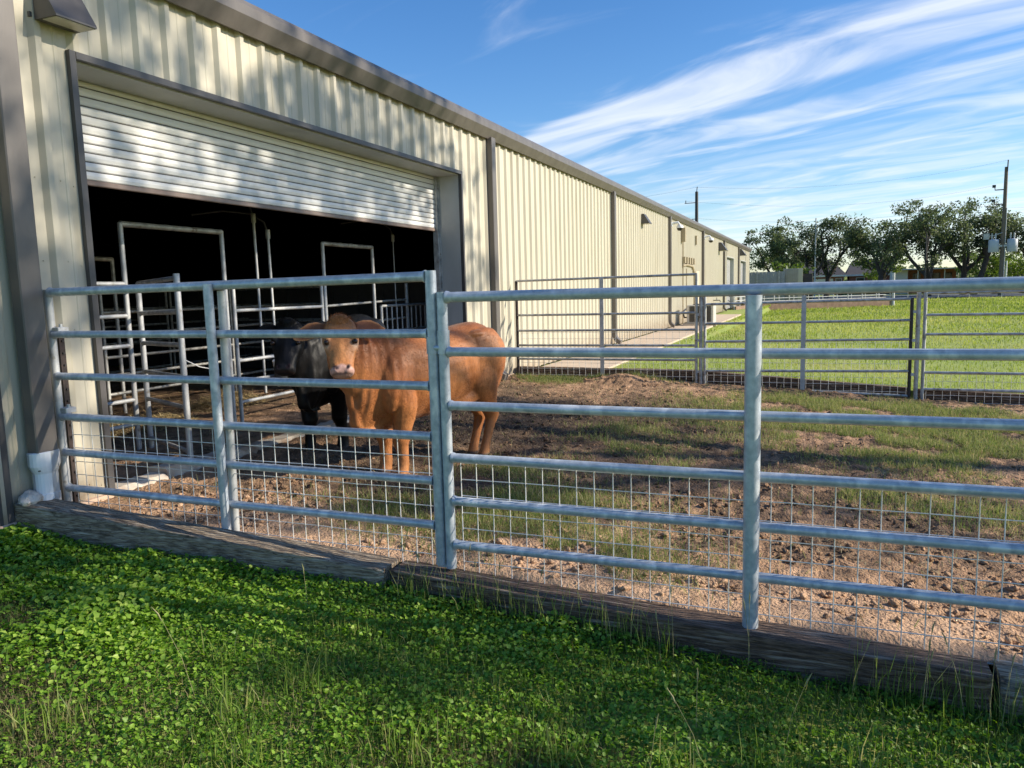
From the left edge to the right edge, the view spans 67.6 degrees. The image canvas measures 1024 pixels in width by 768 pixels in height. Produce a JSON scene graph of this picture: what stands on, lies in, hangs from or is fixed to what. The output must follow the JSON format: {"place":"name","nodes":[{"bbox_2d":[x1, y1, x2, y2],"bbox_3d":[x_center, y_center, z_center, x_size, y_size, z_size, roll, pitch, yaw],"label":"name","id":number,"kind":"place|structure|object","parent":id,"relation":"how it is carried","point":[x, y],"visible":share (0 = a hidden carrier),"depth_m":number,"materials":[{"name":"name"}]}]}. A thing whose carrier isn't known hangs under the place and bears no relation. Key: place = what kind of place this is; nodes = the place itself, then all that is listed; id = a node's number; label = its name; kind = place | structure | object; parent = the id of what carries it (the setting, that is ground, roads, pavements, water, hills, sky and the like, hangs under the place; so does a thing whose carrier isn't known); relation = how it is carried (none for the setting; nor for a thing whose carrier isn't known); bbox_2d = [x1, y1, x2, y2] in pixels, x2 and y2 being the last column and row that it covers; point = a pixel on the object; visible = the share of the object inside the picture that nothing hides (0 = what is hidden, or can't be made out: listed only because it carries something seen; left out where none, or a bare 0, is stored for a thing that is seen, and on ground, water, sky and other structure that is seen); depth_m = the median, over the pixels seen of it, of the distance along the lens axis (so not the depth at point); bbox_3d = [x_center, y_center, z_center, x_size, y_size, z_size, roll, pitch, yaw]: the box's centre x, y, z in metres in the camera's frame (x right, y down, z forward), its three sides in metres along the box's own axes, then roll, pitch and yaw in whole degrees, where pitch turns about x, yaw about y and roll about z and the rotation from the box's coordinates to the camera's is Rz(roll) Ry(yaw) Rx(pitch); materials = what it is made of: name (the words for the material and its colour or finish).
{"place":"outdoors","nodes":[
{"label":"outdoors","id":0,"kind":"place"},
{"bbox_2d":[0,293,1023,767],"bbox_3d":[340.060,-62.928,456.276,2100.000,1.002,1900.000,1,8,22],"label":"ground","id":1,"kind":"structure","parent":0,"point":[900,381],"depth_m":3.66,"materials":[{"name":"green plant"}]},
{"bbox_2d":[14,498,398,594],"bbox_3d":[-2.086,1.082,5.050,2.851,0.498,0.218,1,7,17],"label":"landscape timber","id":2,"kind":"object","parent":1,"relation":"on","point":[114,528],"visible":0.62,"depth_m":4.96,"materials":[{"name":"wood"}]},
{"bbox_2d":[18,489,43,506],"bbox_3d":[-3.393,0.792,5.394,0.145,0.068,0.238,12,11,-8],"label":"stone chunk","id":3,"kind":"object","parent":2,"relation":"on","point":[29,497],"visible":0.98,"depth_m":5.34,"materials":[{"name":"white stone"}]},
{"bbox_2d":[102,283,426,367],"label":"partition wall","id":4,"kind":"structure","parent":1,"relation":"on","point":[338,294],"depth_m":16.71,"materials":[{"name":"grey metal"}]},
{"bbox_2d":[0,0,751,543],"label":"barn","id":5,"kind":"structure","parent":1,"relation":"on","point":[302,144],"depth_m":8.56,"materials":[{"name":"beige metal"}]},
{"bbox_2d":[27,0,96,33],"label":"wall lamp","id":6,"kind":"object","parent":5,"relation":"attached to","point":[73,16],"visible":1,"depth_m":5.46,"materials":[{"name":"metal"}]},
{"bbox_2d":[42,270,446,565],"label":"livestock gate","id":7,"kind":"structure","parent":5,"relation":"attached to","point":[228,503],"depth_m":4.96,"materials":[{"name":"metal"}]},
{"bbox_2d":[340,221,396,322],"bbox_3d":[-2.260,-1.502,12.269,0.937,2.222,0.058,-7,9,-38],"label":"drop pipe","id":8,"kind":"object","parent":5,"relation":"attached to","point":[392,238],"visible":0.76,"depth_m":12.43,"materials":[{"name":"metal"}]},
{"bbox_2d":[641,214,651,223],"bbox_3d":[4.181,-5.143,23.835,0.290,0.306,0.420,1,8,22],"label":"wall lamp","id":9,"kind":"object","parent":5,"relation":"attached to","point":[645,219],"visible":1,"depth_m":23.69,"materials":[{"name":"metal"}]},
{"bbox_2d":[672,221,682,230],"bbox_3d":[6.121,-5.853,28.335,0.454,0.348,0.253,1,8,22],"label":"security camera","id":10,"kind":"object","parent":5,"relation":"attached to","point":[679,226],"visible":0.85,"depth_m":28.26,"materials":[{"name":"white plastic"}]},
{"bbox_2d":[705,235,713,242],"bbox_3d":[9.370,-6.906,36.391,0.454,0.348,0.253,1,8,22],"label":"security camera","id":11,"kind":"object","parent":5,"relation":"attached to","point":[710,239],"visible":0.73,"depth_m":36.32,"materials":[{"name":"white plastic"}]},
{"bbox_2d":[718,242,727,250],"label":"wall lamp","id":12,"kind":"object","parent":5,"relation":"attached to","point":[722,247],"visible":0.97,"depth_m":41.68,"materials":[{"name":"metal"}]},
{"bbox_2d":[727,259,729,308],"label":"far door","id":13,"kind":"structure","parent":5,"relation":"in","point":[728,260],"depth_m":48.49,"materials":[{"name":"white metal"}]},
{"bbox_2d":[740,262,742,301],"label":"far door","id":14,"kind":"structure","parent":5,"relation":"in","point":[741,262],"depth_m":56.80,"materials":[{"name":"white metal"}]},
{"bbox_2d":[740,249,746,255],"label":"wall lamp","id":15,"kind":"object","parent":5,"relation":"attached to","point":[742,253],"visible":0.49,"depth_m":52.25,"materials":[{"name":"metal"}]},
{"bbox_2d":[0,567,809,767],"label":"dry thatch","id":16,"kind":"object","parent":1,"relation":"on","point":[28,701],"visible":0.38,"depth_m":3.23,"materials":[{"name":"green plant"}]},
{"bbox_2d":[0,624,908,767],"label":"grass tufts","id":17,"kind":"object","parent":1,"relation":"on","point":[15,722],"visible":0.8,"depth_m":3.07,"materials":[{"name":"green plant"}]},
{"bbox_2d":[0,522,1023,767],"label":"clover","id":18,"kind":"object","parent":1,"relation":"on","point":[130,586],"visible":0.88,"depth_m":3.60,"materials":[{"name":"green plant"}]},
{"bbox_2d":[152,527,1015,764],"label":"seed stalks","id":19,"kind":"object","parent":1,"relation":"on","point":[656,720],"visible":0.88,"depth_m":3.45,"materials":[{"name":"green plant"}]},
{"bbox_2d":[520,366,694,381],"bbox_3d":[1.614,-0.173,13.580,3.240,0.244,0.128,1,8,22],"label":"landscape timber","id":20,"kind":"object","parent":1,"relation":"on","point":[685,375],"visible":0.48,"depth_m":13.48,"materials":[{"name":"brown wood"}]},
{"bbox_2d":[545,314,740,367],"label":"walk","id":21,"kind":"structure","parent":1,"relation":"on","point":[657,334],"depth_m":21.81,"materials":[{"name":"concrete"}]},
{"bbox_2d":[682,304,715,325],"bbox_3d":[7.536,-2.808,30.616,1.518,0.835,2.402,1,8,22],"label":"condenser unit","id":22,"kind":"object","parent":21,"relation":"on","point":[710,314],"visible":0.53,"depth_m":29.69,"materials":[{"name":"metal"}]},
{"bbox_2d":[685,187,697,221],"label":"utility pole","id":23,"kind":"object","parent":1,"relation":"on","point":[696,206],"visible":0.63,"depth_m":71.08,"materials":[{"name":"metal"}]},
{"bbox_2d":[391,560,993,723],"bbox_3d":[0.747,1.318,4.072,3.092,0.388,0.215,1,8,22],"label":"landscape timber","id":24,"kind":"object","parent":1,"relation":"on","point":[823,654],"visible":0.57,"depth_m":3.83,"materials":[{"name":"wood"}]},
{"bbox_2d":[389,557,1023,732],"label":"tall grass","id":25,"kind":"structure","parent":1,"relation":"on","point":[968,699],"depth_m":3.88,"materials":[{"name":"green plant"}]},
{"bbox_2d":[426,276,1023,665],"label":"pipe fence","id":26,"kind":"object","parent":1,"relation":"on","point":[753,353],"visible":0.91,"depth_m":3.80,"materials":[{"name":"metal"}]},
{"bbox_2d":[732,296,744,309],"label":"outdoor pen","id":27,"kind":"object","parent":1,"relation":"on","point":[738,307],"visible":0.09,"depth_m":49.25,"materials":[{"name":"metal"}]},
{"bbox_2d":[749,271,784,300],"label":"metal fence","id":28,"kind":"object","parent":1,"relation":"on","point":[757,277],"visible":0.12,"depth_m":65.88,"materials":[{"name":"metal"}]},
{"bbox_2d":[742,225,811,282],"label":"oak tree","id":29,"kind":"object","parent":1,"relation":"on","point":[759,263],"visible":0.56,"depth_m":94.71,"materials":[{"name":"green plant"}]},
{"bbox_2d":[765,257,815,273],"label":"tree","id":30,"kind":"object","parent":1,"relation":"on","point":[781,268],"visible":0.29,"depth_m":81.53,"materials":[{"name":"green plant"}]},
{"bbox_2d":[783,268,812,300],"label":"storage container","id":31,"kind":"object","parent":1,"relation":"on","point":[794,275],"visible":0.35,"depth_m":65.40,"materials":[{"name":"beige paint"}]},
{"bbox_2d":[751,216,851,297],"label":"oak tree","id":32,"kind":"object","parent":1,"relation":"on","point":[793,244],"visible":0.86,"depth_m":90.07,"materials":[{"name":"green plant"}]},
{"bbox_2d":[698,372,906,395],"bbox_3d":[4.648,0.020,12.381,3.210,0.435,0.128,1,8,22],"label":"landscape timber","id":33,"kind":"object","parent":1,"relation":"on","point":[785,382],"visible":0.41,"depth_m":12.27,"materials":[{"name":"wood"}]},
{"bbox_2d":[814,218,816,297],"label":"light pole","id":34,"kind":"object","parent":1,"relation":"on","point":[815,253],"visible":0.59,"depth_m":88.58,"materials":[{"name":"metal"}]},
{"bbox_2d":[620,295,1023,393],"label":"lawn grass","id":35,"kind":"structure","parent":1,"relation":"on","point":[985,303],"depth_m":28.55,"materials":[{"name":"green plant"}]},
{"bbox_2d":[764,293,879,300],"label":"outdoor pen","id":36,"kind":"object","parent":1,"relation":"on","point":[822,297],"visible":0.12,"depth_m":63.57,"materials":[{"name":"metal"}]},
{"bbox_2d":[762,293,890,310],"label":"outdoor pen","id":37,"kind":"object","parent":1,"relation":"on","point":[793,306],"visible":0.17,"depth_m":55.82,"materials":[{"name":"metal"}]},
{"bbox_2d":[798,212,872,295],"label":"oak tree","id":38,"kind":"object","parent":1,"relation":"on","point":[829,274],"visible":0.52,"depth_m":91.61,"materials":[{"name":"green plant"}]},
{"bbox_2d":[848,243,911,279],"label":"tree","id":39,"kind":"object","parent":1,"relation":"on","point":[874,275],"visible":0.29,"depth_m":99.51,"materials":[{"name":"green plant"}]},
{"bbox_2d":[831,207,937,296],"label":"oak tree","id":40,"kind":"object","parent":1,"relation":"on","point":[856,236],"visible":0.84,"depth_m":85.25,"materials":[{"name":"green plant"}]},
{"bbox_2d":[762,264,1023,282],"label":"distant woods","id":41,"kind":"object","parent":1,"relation":"on","point":[909,267],"visible":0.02,"depth_m":172.16,"materials":[{"name":"green plant"}]},
{"bbox_2d":[891,273,894,305],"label":"white post","id":42,"kind":"object","parent":1,"relation":"on","point":[893,294],"visible":0.41,"depth_m":57.01,"materials":[{"name":"metal"}]},
{"bbox_2d":[923,233,926,296],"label":"light pole","id":43,"kind":"object","parent":1,"relation":"on","point":[925,260],"visible":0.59,"depth_m":81.35,"materials":[{"name":"metal"}]},
{"bbox_2d":[880,199,975,295],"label":"oak tree","id":44,"kind":"object","parent":1,"relation":"on","point":[935,256],"visible":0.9,"depth_m":82.56,"materials":[{"name":"green plant"}]},
{"bbox_2d":[912,196,1022,294],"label":"oak tree","id":45,"kind":"object","parent":1,"relation":"on","point":[965,267],"visible":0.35,"depth_m":85.75,"materials":[{"name":"green plant"}]},
{"bbox_2d":[918,388,1023,404],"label":"landscape timber","id":46,"kind":"object","parent":1,"relation":"on","point":[966,396],"visible":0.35,"depth_m":11.42,"materials":[{"name":"brown wood"}]},
{"bbox_2d":[943,250,1023,276],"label":"tree","id":47,"kind":"object","parent":1,"relation":"on","point":[992,271],"visible":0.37,"depth_m":98.16,"materials":[{"name":"green plant"}]},
{"bbox_2d":[957,205,1023,294],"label":"oak tree","id":48,"kind":"object","parent":1,"relation":"on","point":[979,241],"visible":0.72,"depth_m":84.32,"materials":[{"name":"green plant"}]},
{"bbox_2d":[975,252,1023,276],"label":"tree","id":49,"kind":"object","parent":1,"relation":"on","point":[1018,271],"visible":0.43,"depth_m":100.91,"materials":[{"name":"green plant"}]},
{"bbox_2d":[983,160,1017,295],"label":"utility pole","id":50,"kind":"object","parent":1,"relation":"on","point":[1011,245],"visible":0.97,"depth_m":77.51,"materials":[{"name":"brown wood"}]},
{"bbox_2d":[689,186,990,205],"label":"power line","id":51,"kind":"object","parent":50,"relation":"attached to","point":[849,204],"visible":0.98,"depth_m":75.03,"materials":[{"name":"metal"}]},
{"bbox_2d":[698,201,988,221],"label":"power line","id":52,"kind":"object","parent":50,"relation":"attached to","point":[855,219],"visible":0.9,"depth_m":75.01,"materials":[{"name":"metal"}]},
{"bbox_2d":[704,160,1005,187],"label":"power line","id":53,"kind":"object","parent":50,"relation":"attached to","point":[880,181],"visible":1,"depth_m":74.28,"materials":[{"name":"metal"}]},
{"bbox_2d":[983,196,1023,292],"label":"oak tree","id":54,"kind":"object","parent":1,"relation":"on","point":[1022,238],"visible":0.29,"depth_m":84.88,"materials":[{"name":"green plant"}]},
{"bbox_2d":[1005,261,1007,276],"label":"white post","id":55,"kind":"object","parent":1,"relation":"on","point":[1006,268],"visible":0.41,"depth_m":96.57,"materials":[{"name":"plastic"}]},
{"bbox_2d":[992,659,1023,726],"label":"landscape timber","id":56,"kind":"object","parent":1,"relation":"on","point":[1002,668],"visible":0.58,"depth_m":3.42,"materials":[{"name":"brown wood"}]},
{"bbox_2d":[88,366,1023,664],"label":"pen soil","id":57,"kind":"structure","parent":0,"point":[280,410],"depth_m":6.12,"materials":[{"name":"brown soil"}]},
{"bbox_2d":[98,295,111,414],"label":"pen fence","id":58,"kind":"object","parent":57,"relation":"on","point":[104,352],"visible":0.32,"depth_m":10.18,"materials":[{"name":"metal"}]},
{"bbox_2d":[94,256,127,412],"bbox_3d":[-5.625,-0.557,9.740,0.060,2.140,1.502,1,8,22],"label":"arch frame","id":59,"kind":"object","parent":57,"relation":"on","point":[115,299],"visible":0.27,"depth_m":10.36,"materials":[{"name":"metal"}]},
{"bbox_2d":[97,282,136,430],"bbox_3d":[-4.237,-0.030,6.779,0.046,1.741,2.146,1,8,22],"label":"pen fence","id":60,"kind":"object","parent":57,"relation":"on","point":[111,347],"visible":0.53,"depth_m":7.55,"materials":[{"name":"metal"}]},
{"bbox_2d":[98,293,139,368],"bbox_3d":[-8.692,-1.300,18.131,0.046,1.741,2.446,1,8,22],"label":"pen fence","id":61,"kind":"object","parent":57,"relation":"on","point":[119,320],"depth_m":17.40,"materials":[{"name":"metal"}]},
{"bbox_2d":[102,292,172,373],"bbox_3d":[-7.058,-0.793,13.628,0.046,1.741,2.446,1,8,22],"label":"pen fence","id":62,"kind":"object","parent":57,"relation":"on","point":[161,339],"visible":0.28,"depth_m":14.34,"materials":[{"name":"metal"}]},
{"bbox_2d":[110,407,206,437],"bbox_3d":[-4.534,0.457,9.283,1.316,0.296,1.753,1,8,22],"label":"hay pile","id":63,"kind":"object","parent":57,"relation":"on","point":[162,415],"visible":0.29,"depth_m":9.42,"materials":[{"name":"plant"}]},
{"bbox_2d":[101,289,237,414],"bbox_3d":[-4.979,-0.564,11.299,0.046,1.741,2.446,1,8,22],"label":"pen fence","id":64,"kind":"object","parent":57,"relation":"on","point":[177,350],"visible":0.52,"depth_m":11.24,"materials":[{"name":"metal"}]},
{"bbox_2d":[135,273,208,456],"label":"pen gate","id":65,"kind":"structure","parent":57,"relation":"on","point":[180,344],"depth_m":7.18,"materials":[{"name":"metal"}]},
{"bbox_2d":[117,221,236,449],"bbox_3d":[-3.597,-0.542,8.348,0.060,2.340,1.442,1,8,22],"label":"arch frame","id":66,"kind":"object","parent":57,"relation":"on","point":[122,224],"visible":0.65,"depth_m":7.80,"materials":[{"name":"metal"}]},
{"bbox_2d":[168,290,251,373],"bbox_3d":[-6.130,-1.099,15.929,0.046,1.741,2.446,1,8,22],"label":"pen fence","id":67,"kind":"object","parent":57,"relation":"on","point":[172,326],"visible":0.27,"depth_m":15.16,"materials":[{"name":"metal"}]},
{"bbox_2d":[107,368,330,476],"bbox_3d":[-4.735,0.245,11.439,6.592,0.143,8.718,1,8,22],"label":"straw","id":68,"kind":"object","parent":57,"relation":"on","point":[191,414],"visible":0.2,"depth_m":10.12,"materials":[{"name":"brown plant"}]},
{"bbox_2d":[190,388,267,411],"bbox_3d":[-4.077,0.216,10.915,1.162,0.361,1.593,1,8,22],"label":"hay pile","id":69,"kind":"object","parent":57,"relation":"on","point":[200,403],"visible":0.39,"depth_m":10.74,"materials":[{"name":"plant"}]},
{"bbox_2d":[235,288,318,360],"bbox_3d":[-4.682,-1.054,15.242,2.446,1.741,0.046,1,8,22],"label":"pen fence","id":70,"kind":"object","parent":57,"relation":"on","point":[269,359],"visible":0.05,"depth_m":15.35,"materials":[{"name":"metal"}]},
{"bbox_2d":[231,286,324,421],"bbox_3d":[-2.959,-0.452,9.945,0.046,1.741,1.786,1,8,22],"label":"pen fence","id":71,"kind":"object","parent":57,"relation":"on","point":[237,353],"visible":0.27,"depth_m":9.34,"materials":[{"name":"metal"}]},
{"bbox_2d":[174,194,266,392],"bbox_3d":[-3.490,-1.055,9.220,0.942,2.442,0.058,-7,9,-38],"label":"drop pipe","id":72,"kind":"object","parent":71,"relation":"attached to","point":[253,218],"visible":0.74,"depth_m":9.46,"materials":[{"name":"metal"}]},
{"bbox_2d":[191,210,278,386],"bbox_3d":[-3.395,-1.021,9.458,0.942,2.212,0.058,-7,9,-38],"label":"drop pipe","id":73,"kind":"object","parent":71,"relation":"attached to","point":[267,234],"visible":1,"depth_m":9.62,"materials":[{"name":"metal"}]},
{"bbox_2d":[272,359,287,377],"bbox_3d":[-2.920,-0.203,9.734,0.250,0.385,0.246,1,8,22],"label":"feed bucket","id":74,"kind":"object","parent":71,"relation":"hanging from","point":[275,374],"visible":0.1,"depth_m":9.66,"materials":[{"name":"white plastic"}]},
{"bbox_2d":[236,286,320,374],"bbox_3d":[-4.051,-0.870,13.600,0.046,1.741,2.446,1,8,22],"label":"pen fence","id":75,"kind":"object","parent":57,"relation":"on","point":[263,323],"visible":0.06,"depth_m":13.14,"materials":[{"name":"metal"}]},
{"bbox_2d":[249,314,385,449],"bbox_3d":[-1.849,-0.044,8.041,0.755,1.426,2.162,1,7,17],"label":"cow","id":76,"kind":"object","parent":57,"relation":"on","point":[300,359],"visible":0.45,"depth_m":7.33},
{"bbox_2d":[320,241,376,321],"bbox_3d":[-2.377,-0.925,11.374,0.060,2.300,1.332,1,8,22],"label":"arch frame","id":77,"kind":"object","parent":57,"relation":"on","point":[336,244],"visible":0.59,"depth_m":11.05,"materials":[{"name":"metal"}]},
{"bbox_2d":[328,283,409,327],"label":"pen gate","id":78,"kind":"structure","parent":77,"relation":"attached to","point":[381,301],"depth_m":12.46,"materials":[{"name":"metal"}]},
{"bbox_2d":[293,312,505,473],"bbox_3d":[-0.866,0.056,6.917,0.675,1.488,2.188,4,9,41],"label":"cow","id":79,"kind":"object","parent":57,"relation":"on","point":[475,379],"visible":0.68,"depth_m":6.57},
{"bbox_2d":[380,302,426,328],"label":"pen fence","id":80,"kind":"object","parent":57,"relation":"on","point":[396,306],"visible":0.5,"depth_m":12.79,"materials":[{"name":"metal"}]},
{"bbox_2d":[92,374,1023,624],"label":"straw","id":81,"kind":"object","parent":57,"relation":"on","point":[634,499],"visible":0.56,"depth_m":6.64,"materials":[{"name":"beige plant"}]},
{"bbox_2d":[697,297,702,383],"bbox_3d":[3.123,-0.737,12.734,0.105,1.696,0.064,1,8,22],"label":"gate post","id":82,"kind":"object","parent":57,"relation":"on","point":[700,341],"visible":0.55,"depth_m":12.69,"materials":[{"name":"metal"}]},
{"bbox_2d":[515,273,697,382],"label":"livestock gate","id":83,"kind":"structure","parent":82,"relation":"attached to","point":[602,330],"depth_m":13.27,"materials":[{"name":"metal"}]},
{"bbox_2d":[911,292,921,398],"bbox_3d":[6.101,-0.516,11.562,0.105,1.730,0.064,1,8,22],"label":"gate post","id":84,"kind":"object","parent":57,"relation":"on","point":[917,311],"visible":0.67,"depth_m":11.52,"materials":[{"name":"metal"}]},
{"bbox_2d":[703,295,913,397],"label":"livestock gate","id":85,"kind":"structure","parent":84,"relation":"attached to","point":[803,341],"depth_m":12.05,"materials":[{"name":"metal"}]},
{"bbox_2d":[920,290,1023,404],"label":"livestock gate","id":86,"kind":"structure","parent":84,"relation":"attached to","point":[923,371],"depth_m":11.31,"materials":[{"name":"metal"}]},
{"bbox_2d":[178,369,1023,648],"bbox_3d":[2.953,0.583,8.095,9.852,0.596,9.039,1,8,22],"label":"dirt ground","id":87,"kind":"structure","parent":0,"point":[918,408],"depth_m":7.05,"materials":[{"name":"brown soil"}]},
{"bbox_2d":[245,0,1023,271],"label":"sky","id":88,"kind":"structure","parent":0,"point":[748,102],"materials":[{"name":"blue"}]},
{"bbox_2d":[803,259,846,294],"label":"house","id":89,"kind":"structure","parent":0,"point":[839,274],"depth_m":113.63,"materials":[{"name":"grey brick"}]},
{"bbox_2d":[815,279,832,294],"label":"garage door","id":90,"kind":"structure","parent":89,"relation":"in","point":[819,280],"depth_m":113.90,"materials":[{"name":"white paint"}]},
{"bbox_2d":[845,260,889,293],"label":"house","id":91,"kind":"structure","parent":0,"point":[854,273],"depth_m":113.19,"materials":[{"name":"grey brick"}]},
{"bbox_2d":[856,277,864,280],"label":"window","id":92,"kind":"structure","parent":91,"relation":"in","point":[860,278],"depth_m":112.82,"materials":[{"name":"white paint"}]},
{"bbox_2d":[812,293,1023,298],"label":"road","id":93,"kind":"structure","parent":0,"point":[964,295],"depth_m":85.72,"materials":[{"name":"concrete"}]},
{"bbox_2d":[888,267,958,293],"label":"house","id":94,"kind":"structure","parent":0,"point":[937,273],"depth_m":105.52,"materials":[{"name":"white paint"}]},
{"bbox_2d":[913,273,920,278],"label":"window","id":95,"kind":"structure","parent":94,"relation":"in","point":[915,274],"depth_m":106.55,"materials":[{"name":"black glass"}]},
{"bbox_2d":[932,273,940,278],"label":"window","id":96,"kind":"structure","parent":94,"relation":"in","point":[934,275],"depth_m":105.67,"materials":[{"name":"black glass"}]},
{"bbox_2d":[945,272,951,278],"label":"window","id":97,"kind":"structure","parent":94,"relation":"in","point":[947,275],"depth_m":105.08,"materials":[{"name":"black glass"}]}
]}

